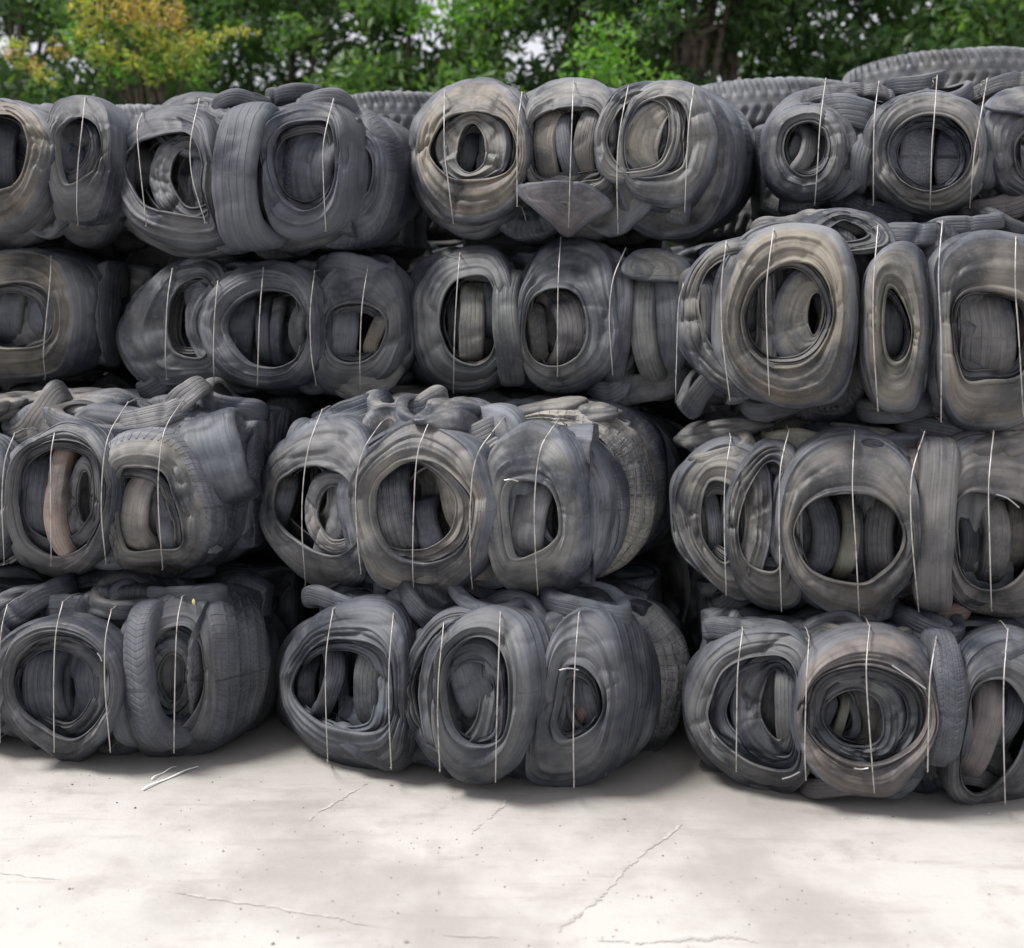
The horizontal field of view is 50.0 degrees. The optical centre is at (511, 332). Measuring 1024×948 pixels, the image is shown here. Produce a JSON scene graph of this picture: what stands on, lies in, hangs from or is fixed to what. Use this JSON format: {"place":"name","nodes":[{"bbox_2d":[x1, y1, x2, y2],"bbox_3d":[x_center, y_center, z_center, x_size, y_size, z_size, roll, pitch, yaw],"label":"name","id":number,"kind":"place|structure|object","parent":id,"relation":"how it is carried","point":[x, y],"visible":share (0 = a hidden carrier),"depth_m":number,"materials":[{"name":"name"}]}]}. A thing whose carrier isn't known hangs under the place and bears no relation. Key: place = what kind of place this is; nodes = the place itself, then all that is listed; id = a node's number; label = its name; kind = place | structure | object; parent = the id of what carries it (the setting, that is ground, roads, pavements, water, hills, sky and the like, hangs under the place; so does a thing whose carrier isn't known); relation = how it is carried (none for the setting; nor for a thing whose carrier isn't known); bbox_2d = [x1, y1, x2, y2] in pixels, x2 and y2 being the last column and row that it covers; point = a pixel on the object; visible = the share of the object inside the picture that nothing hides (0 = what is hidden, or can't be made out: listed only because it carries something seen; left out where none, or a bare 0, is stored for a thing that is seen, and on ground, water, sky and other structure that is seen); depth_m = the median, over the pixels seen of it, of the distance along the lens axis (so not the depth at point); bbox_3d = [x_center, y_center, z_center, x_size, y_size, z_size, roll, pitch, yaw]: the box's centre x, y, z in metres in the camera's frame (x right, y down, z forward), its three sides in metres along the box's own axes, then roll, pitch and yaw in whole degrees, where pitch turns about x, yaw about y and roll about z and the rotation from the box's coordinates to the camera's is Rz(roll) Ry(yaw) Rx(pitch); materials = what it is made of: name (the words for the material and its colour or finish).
{"place":"outdoors","nodes":[
{"label":"outdoors","id":0,"kind":"place"},
{"bbox_2d":[304,528,319,614],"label":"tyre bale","id":1,"kind":"object","parent":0,"point":[316,610],"depth_m":5.92,"materials":[{"name":"rubber"}]},
{"bbox_2d":[297,385,538,411],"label":"tyre bale","id":2,"kind":"object","parent":1,"relation":"on","point":[319,402],"depth_m":5.80,"materials":[{"name":"rubber"}]},
{"bbox_2d":[255,241,462,271],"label":"tyre bale","id":3,"kind":"object","parent":2,"relation":"on","point":[407,265],"visible":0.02,"depth_m":5.83,"materials":[{"name":"rubber"}]},
{"bbox_2d":[426,216,462,246],"bbox_3d":[-0.613,-0.638,6.312,1.122,0.267,1.121,0,0,-22],"label":"truck tyre","id":4,"kind":"object","parent":3,"relation":"on","point":[438,235],"visible":0.08,"depth_m":5.88,"materials":[{"name":"rubber"}]},
{"bbox_2d":[350,91,434,130],"bbox_3d":[-0.622,-1.152,6.300,1.122,0.267,1.121,0,0,-6],"label":"truck tyre","id":5,"kind":"object","parent":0,"point":[401,108],"visible":0.11,"depth_m":5.76,"materials":[{"name":"rubber"}]},
{"bbox_2d":[0,0,971,95],"label":"sky","id":6,"kind":"structure","parent":0,"point":[537,48],"materials":[{"name":"white"}]},
{"bbox_2d":[0,648,1023,947],"bbox_3d":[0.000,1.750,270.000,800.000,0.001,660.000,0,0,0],"label":"ground","id":7,"kind":"structure","parent":0,"point":[944,870],"depth_m":3.65,"materials":[{"name":"concrete"}]},
{"bbox_2d":[8,555,16,563],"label":"tyre bale","id":8,"kind":"object","parent":7,"relation":"on","point":[12,561],"depth_m":5.81,"materials":[{"name":"rubber"}]},
{"bbox_2d":[37,370,321,402],"bbox_3d":[-1.846,0.609,6.299,1.730,0.849,1.181,0,0,3],"label":"tyre bale","id":9,"kind":"object","parent":8,"relation":"on","point":[123,379],"visible":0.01,"depth_m":5.82,"materials":[{"name":"rubber"}]},
{"bbox_2d":[84,245,255,377],"bbox_3d":[-2.042,-0.146,6.303,1.730,0.849,1.181,0,0,3],"label":"tyre bale","id":10,"kind":"object","parent":9,"relation":"on","point":[149,254],"visible":0.02,"depth_m":5.84,"materials":[{"name":"rubber"}]},
{"bbox_2d":[0,0,101,98],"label":"background tree","id":11,"kind":"object","parent":7,"relation":"on","point":[5,30],"visible":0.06,"depth_m":12.97,"materials":[{"name":"green plant"}]},
{"bbox_2d":[0,0,166,104],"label":"broadleaf tree","id":12,"kind":"object","parent":7,"relation":"on","point":[22,83],"visible":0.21,"depth_m":9.89,"materials":[{"name":"green plant"}]},
{"bbox_2d":[49,44,136,373],"bbox_3d":[-5.313,-1.005,14.620,3.974,5.523,2.523,0,0,24],"label":"background tree","id":13,"kind":"object","parent":7,"relation":"on","point":[97,80],"depth_m":14.10,"materials":[{"name":"green plant"}]},
{"bbox_2d":[1,0,262,104],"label":"feathery tree","id":14,"kind":"object","parent":7,"relation":"on","point":[104,24],"visible":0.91,"depth_m":9.03,"materials":[{"name":"green plant"}]},
{"bbox_2d":[0,545,313,761],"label":"tyre bale","id":15,"kind":"object","parent":7,"relation":"on","point":[118,662],"visible":0.94,"depth_m":4.43,"materials":[{"name":"rubber"}]},
{"bbox_2d":[0,376,313,578],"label":"tyre bale","id":16,"kind":"object","parent":15,"relation":"on","point":[166,486],"visible":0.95,"depth_m":4.49,"materials":[{"name":"rubber"}]},
{"bbox_2d":[0,235,168,383],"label":"tyre bale","id":17,"kind":"object","parent":16,"relation":"on","point":[63,303],"visible":0.82,"depth_m":5.11,"materials":[{"name":"rubber"}]},
{"bbox_2d":[0,95,160,253],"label":"tyre bale","id":18,"kind":"object","parent":17,"relation":"on","point":[62,167],"visible":0.82,"depth_m":4.96,"materials":[{"name":"rubber"}]},
{"bbox_2d":[115,252,427,398],"bbox_3d":[-1.105,-0.048,5.327,1.516,0.727,1.315,0,0,10],"label":"tyre bale","id":19,"kind":"object","parent":16,"relation":"on","point":[337,324],"visible":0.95,"depth_m":4.82,"materials":[{"name":"rubber"}]},
{"bbox_2d":[120,83,427,262],"bbox_3d":[-1.190,-0.742,5.181,1.540,0.855,1.295,0,0,12],"label":"tyre bale","id":20,"kind":"object","parent":19,"relation":"on","point":[292,172],"visible":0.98,"depth_m":4.72,"materials":[{"name":"rubber"}]},
{"bbox_2d":[151,766,176,778],"bbox_3d":[-1.381,1.743,4.350,0.012,0.008,0.143,0,0,23],"label":"plastic strap","id":21,"kind":"object","parent":7,"relation":"on","point":[163,772],"visible":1,"depth_m":4.36,"materials":[{"name":"white plastic"}]},
{"bbox_2d":[142,766,198,789],"bbox_3d":[-1.339,1.743,4.303,0.016,0.008,0.272,0,0,33],"label":"plastic strap","id":22,"kind":"object","parent":7,"relation":"on","point":[169,777],"visible":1,"depth_m":4.31,"materials":[{"name":"white plastic"}]},
{"bbox_2d":[26,0,317,104],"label":"broadleaf tree","id":23,"kind":"object","parent":7,"relation":"on","point":[207,18],"visible":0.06,"depth_m":10.80,"materials":[{"name":"green plant"}]},
{"bbox_2d":[131,0,357,92],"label":"broadleaf tree","id":24,"kind":"object","parent":7,"relation":"on","point":[251,74],"visible":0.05,"depth_m":12.39,"materials":[{"name":"green plant"}]},
{"bbox_2d":[106,0,445,102],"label":"broadleaf tree","id":25,"kind":"object","parent":7,"relation":"on","point":[343,28],"visible":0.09,"depth_m":11.29,"materials":[{"name":"green plant"}]},
{"bbox_2d":[2,873,626,941],"bbox_3d":[-0.721,1.748,3.331,2.147,0.001,0.080,0,0,12],"label":"pavement crack","id":26,"kind":"object","parent":7,"relation":"on","point":[255,904],"visible":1,"depth_m":3.34,"materials":[{"name":"grey concrete"}]},
{"bbox_2d":[309,783,366,820],"bbox_3d":[-0.655,1.748,4.093,0.031,0.001,0.370,0,0,27],"label":"pavement crack","id":27,"kind":"object","parent":7,"relation":"on","point":[331,804],"visible":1,"depth_m":4.10,"materials":[{"name":"grey concrete"}]},
{"bbox_2d":[262,0,527,94],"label":"broadleaf tree","id":28,"kind":"object","parent":7,"relation":"on","point":[360,81],"visible":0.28,"depth_m":10.39,"materials":[{"name":"green plant"}]},
{"bbox_2d":[412,47,522,89],"bbox_3d":[-0.617,-1.045,15.003,3.831,5.592,3.416,0,0,-40],"label":"background tree","id":29,"kind":"object","parent":7,"relation":"on","point":[473,70],"visible":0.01,"depth_m":14.80,"materials":[{"name":"green plant"}]},
{"bbox_2d":[350,0,616,91],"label":"broadleaf tree","id":30,"kind":"object","parent":7,"relation":"on","point":[527,16],"visible":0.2,"depth_m":10.59,"materials":[{"name":"green plant"}]},
{"bbox_2d":[275,555,696,787],"bbox_3d":[-0.133,1.471,4.826,1.829,1.031,1.638,0,0,13],"label":"tyre bale","id":31,"kind":"object","parent":7,"relation":"on","point":[579,685],"visible":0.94,"depth_m":4.18,"materials":[{"name":"rubber"}]},
{"bbox_2d":[259,383,690,598],"bbox_3d":[-0.112,0.704,5.006,1.988,0.972,1.819,0,0,13],"label":"tyre bale","id":32,"kind":"object","parent":31,"relation":"on","point":[441,488],"visible":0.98,"depth_m":4.30,"materials":[{"name":"rubber"}]},
{"bbox_2d":[410,233,693,405],"bbox_3d":[0.240,-0.110,5.185,1.394,0.859,1.346,0,0,9],"label":"tyre bale","id":33,"kind":"object","parent":32,"relation":"on","point":[571,315],"visible":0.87,"depth_m":4.67,"materials":[{"name":"rubber"}]},
{"bbox_2d":[409,77,755,246],"bbox_3d":[0.331,-0.775,5.042,1.583,0.829,1.288,0,0,11],"label":"tyre bale","id":34,"kind":"object","parent":33,"relation":"on","point":[637,163],"visible":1,"depth_m":4.61,"materials":[{"name":"rubber"}]},
{"bbox_2d":[473,796,511,830],"bbox_3d":[-0.065,1.748,3.996,0.029,0.001,0.321,0,0,26],"label":"pavement crack","id":35,"kind":"object","parent":7,"relation":"on","point":[495,811],"visible":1,"depth_m":4.01,"materials":[{"name":"grey concrete"}]},
{"bbox_2d":[8,768,1015,946],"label":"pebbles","id":36,"kind":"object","parent":7,"relation":"on","point":[405,941],"depth_m":3.54,"materials":[{"name":"grey stone"}]},
{"bbox_2d":[446,0,726,246],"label":"broadleaf tree","id":37,"kind":"object","parent":7,"relation":"on","point":[569,14],"visible":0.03,"depth_m":11.85,"materials":[{"name":"green plant"}]},
{"bbox_2d":[557,823,681,931],"bbox_3d":[0.364,1.748,3.558,0.047,0.001,0.846,0,0,33],"label":"pavement crack","id":38,"kind":"object","parent":7,"relation":"on","point":[618,873],"visible":1,"depth_m":3.53,"materials":[{"name":"grey concrete"}]},
{"bbox_2d":[557,10,683,88],"bbox_3d":[0.904,-0.472,9.269,0.974,4.453,0.902,0,0,-42],"label":"bush","id":39,"kind":"object","parent":7,"relation":"on","point":[610,70],"visible":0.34,"depth_m":9.19,"materials":[{"name":"green plant"}]},
{"bbox_2d":[545,0,784,245],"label":"broadleaf tree","id":40,"kind":"object","parent":7,"relation":"on","point":[691,33],"visible":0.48,"depth_m":10.13,"materials":[{"name":"green plant"}]},
{"bbox_2d":[638,540,703,648],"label":"tyre bale","id":41,"kind":"object","parent":7,"relation":"on","point":[678,585],"visible":0.12,"depth_m":5.75,"materials":[{"name":"rubber"}]},
{"bbox_2d":[538,388,740,426],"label":"tyre bale","id":42,"kind":"object","parent":41,"relation":"on","point":[669,410],"visible":0.03,"depth_m":5.85,"materials":[{"name":"rubber"}]},
{"bbox_2d":[661,241,717,262],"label":"tyre bale","id":43,"kind":"object","parent":42,"relation":"on","point":[688,253],"depth_m":5.78,"materials":[{"name":"rubber"}]},
{"bbox_2d":[541,4,813,243],"bbox_3d":[2.003,-1.396,14.636,4.125,6.294,2.780,0,0,28],"label":"background tree","id":44,"kind":"object","parent":7,"relation":"on","point":[740,74],"visible":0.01,"depth_m":14.02,"materials":[{"name":"green plant"}]},
{"bbox_2d":[635,935,757,944],"bbox_3d":[0.528,1.748,3.161,0.354,0.001,0.046,0,0,-2],"label":"pavement crack","id":45,"kind":"object","parent":7,"relation":"on","point":[701,938],"visible":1,"depth_m":3.17,"materials":[{"name":"grey concrete"}]},
{"bbox_2d":[644,0,891,81],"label":"broadleaf tree","id":46,"kind":"object","parent":7,"relation":"on","point":[837,54],"visible":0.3,"depth_m":10.20,"materials":[{"name":"green plant"}]},
{"bbox_2d":[750,57,824,77],"bbox_3d":[4.341,-1.020,14.470,3.827,5.548,2.830,0,0,0],"label":"background tree","id":47,"kind":"object","parent":7,"relation":"on","point":[792,74],"depth_m":14.22,"materials":[{"name":"green plant"}]},
{"bbox_2d":[670,0,915,246],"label":"broadleaf tree","id":48,"kind":"object","parent":7,"relation":"on","point":[910,5],"visible":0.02,"depth_m":10.82,"materials":[{"name":"green plant"}]},
{"bbox_2d":[682,577,1023,804],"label":"tyre bale","id":49,"kind":"object","parent":7,"relation":"on","point":[809,701],"visible":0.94,"depth_m":4.03,"materials":[{"name":"rubber"}]},
{"bbox_2d":[669,411,1023,620],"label":"tyre bale","id":50,"kind":"object","parent":49,"relation":"on","point":[874,522],"visible":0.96,"depth_m":4.16,"materials":[{"name":"rubber"}]},
{"bbox_2d":[674,206,1023,431],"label":"tyre bale","id":51,"kind":"object","parent":50,"relation":"on","point":[849,315],"visible":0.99,"depth_m":4.14,"materials":[{"name":"rubber"}]},
{"bbox_2d":[750,70,1023,222],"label":"tyre bale","id":52,"kind":"object","parent":51,"relation":"on","point":[924,148],"visible":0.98,"depth_m":4.53,"materials":[{"name":"rubber"}]},
{"bbox_2d":[842,46,1023,86],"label":"truck tyre","id":53,"kind":"object","parent":52,"relation":"on","point":[976,65],"visible":0.34,"depth_m":6.06,"materials":[{"name":"rubber"}]},
{"bbox_2d":[740,0,1023,79],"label":"broadleaf tree","id":54,"kind":"object","parent":7,"relation":"on","point":[844,13],"visible":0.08,"depth_m":10.40,"materials":[{"name":"green plant"}]},
{"bbox_2d":[841,0,1023,56],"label":"broadleaf tree","id":55,"kind":"object","parent":7,"relation":"on","point":[1008,32],"visible":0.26,"depth_m":10.26,"materials":[{"name":"green plant"}]},
{"bbox_2d":[917,0,1014,34],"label":"background tree","id":56,"kind":"object","parent":7,"relation":"on","point":[985,4],"depth_m":12.62,"materials":[{"name":"green plant"}]},
{"bbox_2d":[701,76,849,128],"bbox_3d":[1.469,-1.218,6.305,1.121,0.293,1.122,0,0,-12],"label":"truck tyre","id":57,"kind":"object","parent":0,"point":[756,101],"visible":0.15,"depth_m":5.78,"materials":[{"name":"rubber"}]},
{"bbox_2d":[1021,144,1023,168],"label":"truck tyre","id":58,"kind":"object","parent":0,"point":[1022,150],"visible":0.02,"depth_m":6.02,"materials":[{"name":"rubber"}]},
{"bbox_3d":[-1.991,-0.870,6.414,1.121,0.250,1.122,0,0,42],"label":"truck tyre","id":59,"kind":"object","parent":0,"visible":0},
{"bbox_2d":[116,104,160,118],"bbox_3d":[-1.997,-1.110,6.396,1.122,0.250,1.121,0,0,44],"label":"truck tyre","id":60,"kind":"object","parent":59,"relation":"on","point":[132,111],"visible":0.02,"depth_m":5.86,"materials":[{"name":"rubber"}]},
{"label":"tyre bale","id":61,"kind":"object","parent":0,"visible":0},
{"bbox_2d":[0,378,100,393],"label":"tyre bale","id":62,"kind":"object","parent":61,"relation":"on","point":[27,386],"visible":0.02,"depth_m":6.18,"materials":[{"name":"rubber"}]},
{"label":"tyre bale","id":63,"kind":"object","parent":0,"visible":0},
{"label":"tyre bale","id":64,"kind":"object","parent":63,"relation":"on","visible":0},
{"bbox_2d":[670,199,752,245],"bbox_3d":[1.447,-0.651,6.312,1.122,0.294,1.121,0,0,25],"label":"truck tyre","id":65,"kind":"object","parent":64,"relation":"on","point":[739,225],"visible":0.1,"depth_m":5.85,"materials":[{"name":"rubber"}]}
]}

